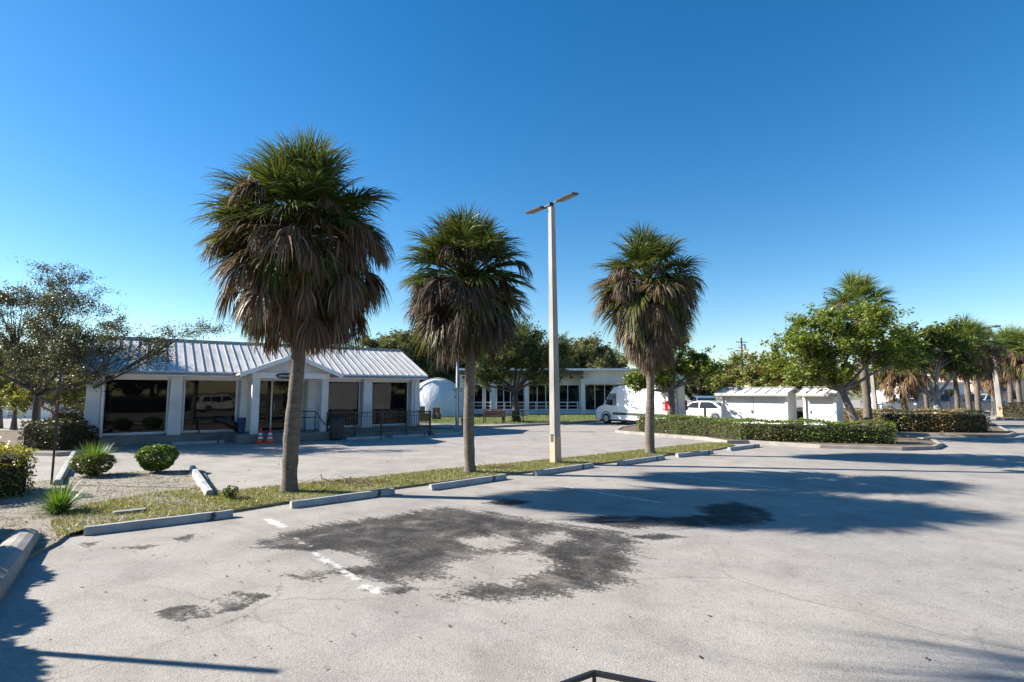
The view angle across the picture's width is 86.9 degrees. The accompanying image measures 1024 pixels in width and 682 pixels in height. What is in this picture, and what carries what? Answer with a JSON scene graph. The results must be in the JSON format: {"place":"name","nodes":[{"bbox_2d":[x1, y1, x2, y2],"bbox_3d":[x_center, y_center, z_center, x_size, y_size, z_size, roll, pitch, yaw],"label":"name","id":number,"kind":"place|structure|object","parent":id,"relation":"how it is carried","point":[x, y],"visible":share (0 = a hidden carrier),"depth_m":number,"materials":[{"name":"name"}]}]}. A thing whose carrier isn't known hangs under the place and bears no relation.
{"place":"outdoors","nodes":[
{"label":"outdoors","id":0,"kind":"place"},
{"bbox_2d":[50,485,213,538],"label":"grass","id":1,"kind":"structure","parent":0,"point":[111,505],"depth_m":9.38,"materials":[{"name":"green plant"}]},
{"bbox_2d":[422,423,535,426],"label":"footpath","id":2,"kind":"structure","parent":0,"point":[442,425],"depth_m":32.77,"materials":[{"name":"concrete"}]},
{"bbox_2d":[422,413,599,424],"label":"lawn","id":3,"kind":"structure","parent":0,"point":[539,421],"depth_m":39.37,"materials":[{"name":"green plant"}]},
{"bbox_2d":[347,335,428,379],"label":"background tree","id":4,"kind":"object","parent":3,"relation":"on","point":[371,343],"visible":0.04,"depth_m":54.91,"materials":[{"name":"green plant"}]},
{"bbox_2d":[375,327,431,382],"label":"background tree","id":5,"kind":"object","parent":3,"relation":"on","point":[403,337],"visible":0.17,"depth_m":56.10,"materials":[{"name":"green plant"}]},
{"bbox_2d":[420,378,463,416],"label":"tent","id":6,"kind":"object","parent":3,"relation":"on","point":[435,392],"visible":0.59,"depth_m":43.82,"materials":[{"name":"fabric"}]},
{"bbox_2d":[483,409,503,422],"bbox_3d":[-1.185,4.857,35.021,1.300,0.895,0.535,-1,-6,15],"label":"bench","id":7,"kind":"object","parent":3,"relation":"on","point":[486,413],"visible":0.98,"depth_m":34.83,"materials":[{"name":"brown wood"}]},
{"bbox_2d":[450,314,579,421],"bbox_3d":[0.197,1.778,36.683,8.911,7.479,5.537,0,-5,0],"label":"oak tree","id":8,"kind":"object","parent":3,"relation":"on","point":[532,358],"visible":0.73,"depth_m":36.34,"materials":[{"name":"green plant"}]},
{"bbox_2d":[0,400,1023,681],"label":"parking lot","id":9,"kind":"structure","parent":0,"point":[668,592],"depth_m":6.14,"materials":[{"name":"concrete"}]},
{"bbox_2d":[0,367,38,429],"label":"yellow green tree","id":10,"kind":"object","parent":9,"relation":"on","point":[10,387],"visible":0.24,"depth_m":29.17,"materials":[{"name":"green plant"}]},
{"bbox_2d":[0,528,39,601],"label":"kerb stone","id":11,"kind":"object","parent":9,"relation":"on","point":[16,547],"visible":0.97,"depth_m":6.36,"materials":[{"name":"concrete"}]},
{"bbox_2d":[1,375,84,418],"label":"side house","id":12,"kind":"structure","parent":9,"relation":"on","point":[45,413],"depth_m":42.49,"materials":[{"name":"white paint"}]},
{"bbox_2d":[0,372,86,424],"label":"yellow green tree","id":13,"kind":"object","parent":9,"relation":"on","point":[27,397],"visible":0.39,"depth_m":26.80,"materials":[{"name":"green plant"}]},
{"bbox_2d":[0,431,100,451],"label":"hedge bed","id":14,"kind":"object","parent":9,"relation":"on","point":[11,436],"visible":0.2,"depth_m":22.50,"materials":[{"name":"beige soil"}]},
{"bbox_2d":[15,415,90,450],"bbox_3d":[-15.923,3.241,19.010,2.333,1.242,1.707,-2,-6,16],"label":"clipped hedge","id":15,"kind":"object","parent":14,"relation":"on","point":[36,434],"visible":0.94,"depth_m":18.62,"materials":[{"name":"green plant"}]},
{"bbox_2d":[83,425,101,445],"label":"clipped hedge","id":16,"kind":"object","parent":14,"relation":"on","point":[90,435],"visible":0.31,"depth_m":19.94,"materials":[{"name":"green plant"}]},
{"bbox_2d":[0,259,233,420],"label":"spreading tree","id":17,"kind":"object","parent":14,"relation":"on","point":[70,338],"visible":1,"depth_m":20.28,"materials":[{"name":"green plant"}]},
{"bbox_2d":[0,430,108,455],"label":"kerb","id":18,"kind":"structure","parent":9,"relation":"on","point":[46,453],"depth_m":17.51,"materials":[{"name":"concrete"}]},
{"bbox_2d":[53,451,76,484],"bbox_3d":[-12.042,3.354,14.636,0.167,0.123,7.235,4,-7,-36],"label":"wheel stop","id":19,"kind":"object","parent":9,"relation":"on","point":[61,475],"visible":0.74,"depth_m":12.92,"materials":[{"name":"paint"}]},
{"bbox_2d":[49,407,83,423],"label":"clipped hedge","id":20,"kind":"object","parent":9,"relation":"on","point":[72,414],"visible":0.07,"depth_m":32.93,"materials":[{"name":"green plant"}]},
{"bbox_2d":[0,469,214,558],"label":"planting bed","id":21,"kind":"object","parent":9,"relation":"on","point":[35,524],"visible":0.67,"depth_m":10.46,"materials":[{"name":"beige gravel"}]},
{"bbox_2d":[0,437,38,497],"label":"clipped hedge","id":22,"kind":"object","parent":21,"relation":"on","point":[14,472],"visible":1,"depth_m":10.58,"materials":[{"name":"green plant"}]},
{"bbox_2d":[50,366,62,484],"bbox_3d":[-10.089,1.870,11.970,0.040,2.655,0.148,3,-6,-32],"label":"leaning post","id":23,"kind":"object","parent":21,"relation":"on","point":[56,425],"visible":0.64,"depth_m":11.96,"materials":[{"name":"brown wood"}]},
{"bbox_2d":[20,477,102,514],"bbox_3d":[-7.641,2.605,9.168,1.225,0.580,1.194,0,-5,0],"label":"grass clump","id":24,"kind":"object","parent":21,"relation":"on","point":[61,502],"visible":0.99,"depth_m":9.06,"materials":[{"name":"green plant"}]},
{"bbox_2d":[54,440,127,469],"bbox_3d":[-10.243,2.733,13.265,1.593,0.710,1.617,0,-5,0],"label":"grass clump","id":25,"kind":"object","parent":21,"relation":"on","point":[91,449],"visible":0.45,"depth_m":13.11,"materials":[{"name":"green plant"}]},
{"bbox_2d":[68,452,116,475],"bbox_3d":[-10.136,2.994,13.066,0.921,0.581,0.924,0,-5,0],"label":"round shrub","id":26,"kind":"object","parent":21,"relation":"on","point":[92,471],"visible":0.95,"depth_m":12.85,"materials":[{"name":"green plant"}]},
{"bbox_2d":[0,470,208,553],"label":"dead leaves","id":27,"kind":"object","parent":21,"relation":"on","point":[86,509],"visible":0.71,"depth_m":10.21,"materials":[{"name":"brown plant"}]},
{"bbox_2d":[134,444,179,471],"bbox_3d":[-8.983,2.973,13.684,0.951,0.736,0.970,0,-5,0],"label":"round shrub","id":28,"kind":"object","parent":21,"relation":"on","point":[158,460],"visible":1,"depth_m":13.46,"materials":[{"name":"green plant"}]},
{"bbox_2d":[189,465,213,495],"bbox_3d":[-7.063,3.122,12.236,0.167,0.133,4.249,4,-7,-34],"label":"wheel stop","id":29,"kind":"object","parent":21,"relation":"on","point":[203,484],"visible":0.98,"depth_m":11.63,"materials":[{"name":"paint"}]},
{"bbox_2d":[84,509,232,535],"bbox_3d":[-5.392,2.788,8.359,1.928,0.122,0.152,4,-7,-36],"label":"wheel stop","id":30,"kind":"object","parent":9,"relation":"on","point":[149,523],"visible":1,"depth_m":8.26,"materials":[{"name":"paint"}]},
{"bbox_2d":[172,440,224,444],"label":"wheel stop","id":31,"kind":"object","parent":9,"relation":"on","point":[197,442],"visible":1,"depth_m":21.47,"materials":[{"name":"paint"}]},
{"bbox_2d":[80,336,428,446],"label":"restaurant building","id":32,"kind":"structure","parent":9,"relation":"on","point":[144,405],"depth_m":23.10,"materials":[{"name":"white paint"}]},
{"bbox_2d":[101,379,169,434],"bbox_3d":[-14.796,2.558,21.274,2.130,2.180,0.060,4,-7,-34],"label":"window","id":33,"kind":"structure","parent":32,"relation":"in","point":[130,406],"depth_m":21.27,"materials":[{"name":"black glass"}]},
{"bbox_2d":[181,380,237,431],"bbox_3d":[-12.663,2.693,22.699,1.990,2.180,0.060,4,-7,-34],"label":"window","id":34,"kind":"structure","parent":32,"relation":"in","point":[201,398],"depth_m":22.67,"materials":[{"name":"black glass"}]},
{"bbox_2d":[195,417,237,433],"bbox_3d":[-12.107,3.492,22.393,1.798,0.697,0.350,4,-7,-34],"label":"handrail","id":35,"kind":"object","parent":32,"relation":"on","point":[232,424],"visible":0.73,"depth_m":22.45,"materials":[{"name":"black metal"}]},
{"bbox_2d":[258,381,288,430],"bbox_3d":[-10.632,2.836,24.001,1.460,2.260,0.150,4,-7,-34],"label":"door","id":36,"kind":"structure","parent":32,"relation":"in","point":[273,399],"depth_m":24.04,"materials":[{"name":"white paint"}]},
{"bbox_2d":[328,381,359,426],"bbox_3d":[-8.090,2.982,25.754,1.670,2.180,0.060,4,-7,-34],"label":"window","id":37,"kind":"structure","parent":32,"relation":"in","point":[343,396],"depth_m":25.83,"materials":[{"name":"black glass"}]},
{"bbox_2d":[372,382,407,425],"bbox_3d":[-6.144,3.106,27.055,1.990,2.180,0.060,4,-7,-34],"label":"window","id":38,"kind":"structure","parent":32,"relation":"in","point":[389,397],"depth_m":27.09,"materials":[{"name":"black glass"}]},
{"bbox_2d":[330,417,343,439],"bbox_3d":[-7.558,3.775,23.310,0.620,0.980,0.620,4,-7,-34],"label":"rubbish bin","id":39,"kind":"object","parent":9,"relation":"on","point":[336,428],"visible":1,"depth_m":23.07,"materials":[{"name":"plastic"}]},
{"bbox_2d":[289,488,394,508],"bbox_3d":[-3.166,2.970,10.270,2.035,0.122,0.152,5,-7,-41],"label":"wheel stop","id":40,"kind":"object","parent":9,"relation":"on","point":[337,498],"visible":1,"depth_m":10.15,"materials":[{"name":"paint"}]},
{"bbox_2d":[326,410,430,436],"bbox_3d":[-6.383,3.858,25.346,4.940,1.200,1.530,4,-7,-34],"label":"handrail","id":41,"kind":"object","parent":9,"relation":"on","point":[401,415],"visible":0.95,"depth_m":24.80,"materials":[{"name":"black metal"}]},
{"bbox_2d":[343,429,432,438],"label":"ramp","id":42,"kind":"structure","parent":9,"relation":"on","point":[388,433],"depth_m":25.19,"materials":[{"name":"grey concrete"}]},
{"bbox_2d":[66,442,734,536],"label":"grass verge","id":43,"kind":"object","parent":9,"relation":"on","point":[251,507],"depth_m":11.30,"materials":[{"name":"green plant"}]},
{"bbox_2d":[222,485,238,498],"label":"round shrub","id":44,"kind":"object","parent":43,"relation":"on","point":[232,494],"visible":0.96,"depth_m":10.17,"materials":[{"name":"green plant"}]},
{"bbox_2d":[179,120,398,492],"bbox_3d":[-4.554,-0.715,11.275,4.325,7.767,4.346,0,-5,0],"label":"cabbage palm","id":45,"kind":"object","parent":43,"relation":"on","point":[300,263],"visible":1,"depth_m":10.59,"materials":[{"name":"green plant"}]},
{"bbox_2d":[299,474,407,484],"bbox_3d":[-3.566,3.075,11.999,2.583,0.126,0.940,0,-5,0],"label":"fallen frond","id":46,"kind":"object","parent":43,"relation":"on","point":[348,481],"visible":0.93,"depth_m":11.98,"materials":[{"name":"brown plant"}]},
{"bbox_2d":[123,442,734,520],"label":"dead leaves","id":47,"kind":"object","parent":43,"relation":"on","point":[362,487],"visible":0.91,"depth_m":11.30,"materials":[{"name":"brown plant"}]},
{"bbox_2d":[394,201,539,472],"bbox_3d":[-1.155,-0.173,13.935,3.939,7.192,3.631,0,-5,0],"label":"cabbage palm","id":48,"kind":"object","parent":43,"relation":"on","point":[467,306],"visible":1,"depth_m":13.34,"materials":[{"name":"green plant"}]},
{"bbox_2d":[525,192,578,462],"bbox_3d":[1.180,-0.392,15.814,1.712,7.867,0.399,-4,-7,38],"label":"street lamp","id":49,"kind":"object","parent":43,"relation":"on","point":[555,431],"visible":0.9,"depth_m":15.70,"materials":[{"name":"concrete"}]},
{"bbox_2d":[584,220,710,453],"bbox_3d":[4.572,-0.267,18.165,3.941,8.166,4.321,5,-7,-42],"label":"cabbage palm","id":50,"kind":"object","parent":43,"relation":"on","point":[651,306],"visible":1,"depth_m":17.54,"materials":[{"name":"green plant"}]},
{"bbox_2d":[391,329,464,386],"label":"background tree","id":51,"kind":"object","parent":9,"relation":"on","point":[431,371],"visible":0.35,"depth_m":57.56,"materials":[{"name":"green plant"}]},
{"bbox_2d":[454,361,459,430],"bbox_3d":[-2.949,2.615,29.189,0.400,4.400,0.390,0,-5,0],"label":"lamp post","id":52,"kind":"object","parent":9,"relation":"on","point":[456,428],"visible":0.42,"depth_m":29.06,"materials":[{"name":"grey metal"}]},
{"bbox_2d":[428,474,506,490],"bbox_3d":[-0.941,3.142,12.084,2.143,0.122,0.152,5,-7,-43],"label":"wheel stop","id":53,"kind":"object","parent":9,"relation":"on","point":[458,483],"visible":1,"depth_m":11.95,"materials":[{"name":"paint"}]},
{"bbox_2d":[422,420,601,429],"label":"kerb","id":54,"kind":"structure","parent":9,"relation":"on","point":[495,426],"depth_m":32.11,"materials":[{"name":"concrete"}]},
{"bbox_2d":[47,453,1015,670],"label":"dead leaves","id":55,"kind":"object","parent":9,"relation":"on","point":[700,656],"visible":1,"depth_m":6.22,"materials":[{"name":"brown plant"}]},
{"bbox_2d":[533,463,593,475],"bbox_3d":[1.377,3.330,14.076,2.234,0.123,0.152,5,-7,-42],"label":"wheel stop","id":56,"kind":"object","parent":9,"relation":"on","point":[561,469],"visible":1,"depth_m":13.94,"materials":[{"name":"paint"}]},
{"bbox_2d":[459,368,684,413],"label":"long white building","id":57,"kind":"structure","parent":9,"relation":"on","point":[589,389],"depth_m":49.86,"materials":[{"name":"paint"}]},
{"bbox_2d":[474,384,482,408],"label":"window","id":58,"kind":"structure","parent":57,"relation":"in","point":[478,397],"depth_m":49.82,"materials":[{"name":"black glass"}]},
{"bbox_2d":[496,384,524,408],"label":"window","id":59,"kind":"structure","parent":57,"relation":"in","point":[501,396],"depth_m":49.88,"materials":[{"name":"black glass"}]},
{"bbox_2d":[474,402,580,410],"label":"white railing","id":60,"kind":"object","parent":57,"relation":"on","point":[546,409],"visible":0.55,"depth_m":49.20,"materials":[{"name":"metal"}]},
{"bbox_2d":[529,384,549,408],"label":"window","id":61,"kind":"structure","parent":57,"relation":"in","point":[536,394],"depth_m":49.95,"materials":[{"name":"black glass"}]},
{"bbox_2d":[559,384,579,408],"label":"window","id":62,"kind":"structure","parent":57,"relation":"in","point":[571,392],"depth_m":50.03,"materials":[{"name":"black glass"}]},
{"bbox_2d":[585,384,624,409],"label":"window","id":63,"kind":"structure","parent":57,"relation":"in","point":[596,395],"depth_m":50.09,"materials":[{"name":"black glass"}]},
{"bbox_2d":[561,330,625,367],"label":"background tree","id":64,"kind":"object","parent":9,"relation":"on","point":[593,352],"visible":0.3,"depth_m":60.32,"materials":[{"name":"green plant"}]},
{"bbox_2d":[560,670,655,681],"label":"steel frame","id":65,"kind":"object","parent":9,"relation":"on","point":[593,674],"visible":1,"depth_m":2.91,"materials":[{"name":"black metal"}]},
{"bbox_2d":[617,455,664,465],"bbox_3d":[3.827,3.503,15.903,2.154,0.123,0.152,5,-7,-40],"label":"wheel stop","id":66,"kind":"object","parent":9,"relation":"on","point":[639,460],"visible":1,"depth_m":15.78,"materials":[{"name":"paint"}]},
{"bbox_2d":[596,385,688,423],"bbox_3d":[8.118,4.077,34.399,2.430,2.470,5.810,4,-7,-40],"label":"delivery van","id":67,"kind":"object","parent":9,"relation":"on","point":[623,404],"visible":0.63,"depth_m":33.76,"materials":[{"name":"white paint"}]},
{"bbox_2d":[675,450,713,457],"bbox_3d":[5.955,3.664,17.603,1.828,0.122,0.152,4,-7,-35],"label":"wheel stop","id":68,"kind":"object","parent":9,"relation":"on","point":[696,453],"visible":1,"depth_m":17.49,"materials":[{"name":"paint"}]},
{"bbox_2d":[686,401,720,418],"bbox_3d":[13.603,4.959,38.299,2.120,1.450,4.650,4,-7,-40],"label":"parked car","id":69,"kind":"object","parent":9,"relation":"on","point":[696,408],"visible":0.3,"depth_m":37.36,"materials":[{"name":"white paint"}]},
{"bbox_2d":[683,362,734,401],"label":"background tree","id":70,"kind":"object","parent":9,"relation":"on","point":[695,388],"visible":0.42,"depth_m":64.96,"materials":[{"name":"green plant"}]},
{"bbox_2d":[620,425,935,446],"bbox_3d":[12.163,4.598,27.222,13.478,0.100,14.138,-2,-6,24],"label":"hedge bed","id":71,"kind":"object","parent":9,"relation":"on","point":[903,440],"visible":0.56,"depth_m":21.15,"materials":[{"name":"brown soil"}]},
{"bbox_2d":[618,336,731,418],"bbox_3d":[9.566,2.261,31.610,6.575,5.615,3.849,0,-5,0],"label":"broadleaf tree","id":72,"kind":"object","parent":71,"relation":"on","point":[693,363],"visible":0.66,"depth_m":31.11,"materials":[{"name":"green plant"}]},
{"bbox_2d":[714,387,798,423],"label":"storage shed","id":73,"kind":"structure","parent":71,"relation":"on","point":[770,403],"depth_m":28.41,"materials":[{"name":"white paint"}]},
{"bbox_2d":[635,412,898,444],"bbox_3d":[10.119,3.732,23.536,10.948,1.121,3.259,-5,-7,40],"label":"clipped hedge","id":74,"kind":"object","parent":71,"relation":"on","point":[827,432],"visible":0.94,"depth_m":21.77,"materials":[{"name":"green plant"}]},
{"bbox_2d":[796,386,851,424],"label":"storage shed","id":75,"kind":"structure","parent":71,"relation":"on","point":[826,405],"depth_m":26.26,"materials":[{"name":"white paint"}]},
{"bbox_2d":[758,291,933,425],"bbox_3d":[15.399,1.047,24.459,7.596,6.710,4.612,0,-5,0],"label":"leaning tree","id":76,"kind":"object","parent":71,"relation":"on","point":[817,349],"visible":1,"depth_m":24.23,"materials":[{"name":"green plant"}]},
{"bbox_2d":[615,424,942,450],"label":"kerb","id":77,"kind":"structure","parent":9,"relation":"on","point":[938,444],"depth_m":20.72,"materials":[{"name":"concrete"}]},
{"bbox_2d":[808,363,876,404],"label":"yellow green tree","id":78,"kind":"object","parent":9,"relation":"on","point":[858,388],"visible":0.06,"depth_m":56.19,"materials":[{"name":"green plant"}]},
{"bbox_2d":[695,419,1010,434],"bbox_3d":[20.648,5.752,39.407,22.253,0.100,26.543,-3,-6,28],"label":"hedge bed","id":79,"kind":"object","parent":9,"relation":"on","point":[996,429],"visible":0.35,"depth_m":26.40,"materials":[{"name":"brown soil"}]},
{"bbox_2d":[704,345,790,399],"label":"yellow green tree","id":80,"kind":"object","parent":79,"relation":"on","point":[725,378],"visible":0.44,"depth_m":43.56,"materials":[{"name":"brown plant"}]},
{"bbox_2d":[737,349,825,397],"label":"yellow green tree","id":81,"kind":"object","parent":79,"relation":"on","point":[766,380],"visible":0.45,"depth_m":40.45,"materials":[{"name":"green plant"}]},
{"bbox_2d":[818,268,899,424],"bbox_3d":[17.761,0.431,27.557,3.934,8.553,4.047,0,-5,0],"label":"cabbage palm","id":82,"kind":"object","parent":79,"relation":"on","point":[855,288],"visible":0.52,"depth_m":27.23,"materials":[{"name":"green plant"}]},
{"bbox_2d":[869,353,878,412],"bbox_3d":[23.186,2.586,34.751,0.526,5.518,1.710,-3,-6,30],"label":"street lamp","id":83,"kind":"object","parent":79,"relation":"on","point":[874,395],"visible":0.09,"depth_m":34.65,"materials":[{"name":"concrete"}]},
{"bbox_2d":[797,406,991,432],"bbox_3d":[19.163,4.152,29.075,10.034,1.342,3.822,-5,-7,41],"label":"clipped hedge","id":84,"kind":"object","parent":79,"relation":"on","point":[951,420],"visible":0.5,"depth_m":26.74,"materials":[{"name":"green plant"}]},
{"bbox_2d":[868,344,933,413],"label":"cabbage palm","id":85,"kind":"object","parent":79,"relation":"on","point":[904,379],"visible":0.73,"depth_m":32.49,"materials":[{"name":"brown plant"}]},
{"bbox_2d":[868,315,988,413],"bbox_3d":[26.344,1.791,34.069,6.888,7.007,4.023,0,-5,0],"label":"pale trunked tree","id":86,"kind":"object","parent":79,"relation":"on","point":[946,339],"visible":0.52,"depth_m":33.60,"materials":[{"name":"green plant"}]},
{"bbox_2d":[915,338,943,412],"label":"cabbage palm","id":87,"kind":"object","parent":79,"relation":"on","point":[926,398],"visible":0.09,"depth_m":40.46,"materials":[{"name":"green plant"}]},
{"bbox_2d":[927,364,963,413],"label":"cabbage palm","id":88,"kind":"object","parent":79,"relation":"on","point":[956,394],"visible":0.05,"depth_m":39.71,"materials":[{"name":"brown plant"}]},
{"bbox_2d":[933,311,1003,413],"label":"cabbage palm","id":89,"kind":"object","parent":79,"relation":"on","point":[988,347],"visible":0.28,"depth_m":35.43,"materials":[{"name":"green plant"}]},
{"bbox_2d":[960,320,1011,413],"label":"cabbage palm","id":90,"kind":"object","parent":79,"relation":"on","point":[977,392],"visible":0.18,"depth_m":37.40,"materials":[{"name":"green plant"}]},
{"bbox_2d":[691,419,1016,437],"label":"kerb","id":91,"kind":"structure","parent":9,"relation":"on","point":[1012,433],"depth_m":24.92,"materials":[{"name":"concrete"}]},
{"bbox_2d":[860,401,1014,415],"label":"chain link fence","id":92,"kind":"object","parent":9,"relation":"on","point":[992,408],"visible":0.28,"depth_m":47.08,"materials":[{"name":"grey metal"}]},
{"bbox_2d":[928,375,1023,401],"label":"peach shop","id":93,"kind":"structure","parent":9,"relation":"on","point":[1005,396],"depth_m":78.21,"materials":[{"name":"paint"}]},
{"bbox_2d":[950,394,1004,410],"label":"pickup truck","id":94,"kind":"object","parent":9,"relation":"on","point":[962,397],"visible":0.15,"depth_m":54.76,"materials":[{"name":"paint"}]},
{"bbox_2d":[999,412,1023,418],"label":"hedge bed","id":95,"kind":"object","parent":9,"relation":"on","point":[1011,417],"visible":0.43,"depth_m":42.06,"materials":[{"name":"brown soil"}]},
{"bbox_2d":[971,370,1015,413],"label":"cabbage palm","id":96,"kind":"object","parent":95,"relation":"on","point":[988,389],"visible":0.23,"depth_m":51.34,"materials":[{"name":"brown plant"}]},
{"bbox_2d":[986,325,1004,416],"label":"street lamp","id":97,"kind":"object","parent":95,"relation":"on","point":[998,395],"visible":0.5,"depth_m":43.55,"materials":[{"name":"concrete"}]},
{"bbox_2d":[977,324,1023,404],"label":"cabbage palm","id":98,"kind":"object","parent":95,"relation":"on","point":[1008,370],"visible":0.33,"depth_m":44.63,"materials":[{"name":"green plant"}]},
{"bbox_2d":[997,323,1023,404],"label":"cabbage palm","id":99,"kind":"object","parent":95,"relation":"on","point":[1018,391],"visible":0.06,"depth_m":47.76,"materials":[{"name":"green plant"}]},
{"bbox_2d":[1001,401,1023,417],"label":"clipped hedge","id":100,"kind":"object","parent":95,"relation":"on","point":[1015,409],"visible":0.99,"depth_m":42.20,"materials":[{"name":"green plant"}]},
{"bbox_2d":[1003,326,1023,381],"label":"cabbage palm","id":101,"kind":"object","parent":95,"relation":"on","point":[1019,338],"visible":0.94,"depth_m":43.37,"materials":[{"name":"green plant"}]},
{"bbox_2d":[0,0,1023,392],"label":"sky","id":102,"kind":"structure","parent":0,"point":[794,145],"materials":[{"name":"blue"}]},
{"bbox_2d":[871,382,972,407],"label":"white house","id":103,"kind":"structure","parent":0,"point":[949,390],"depth_m":66.19,"materials":[{"name":"paint"}]},
{"bbox_2d":[908,394,972,412],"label":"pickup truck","id":104,"kind":"object","parent":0,"point":[944,398],"visible":0.2,"depth_m":50.75,"materials":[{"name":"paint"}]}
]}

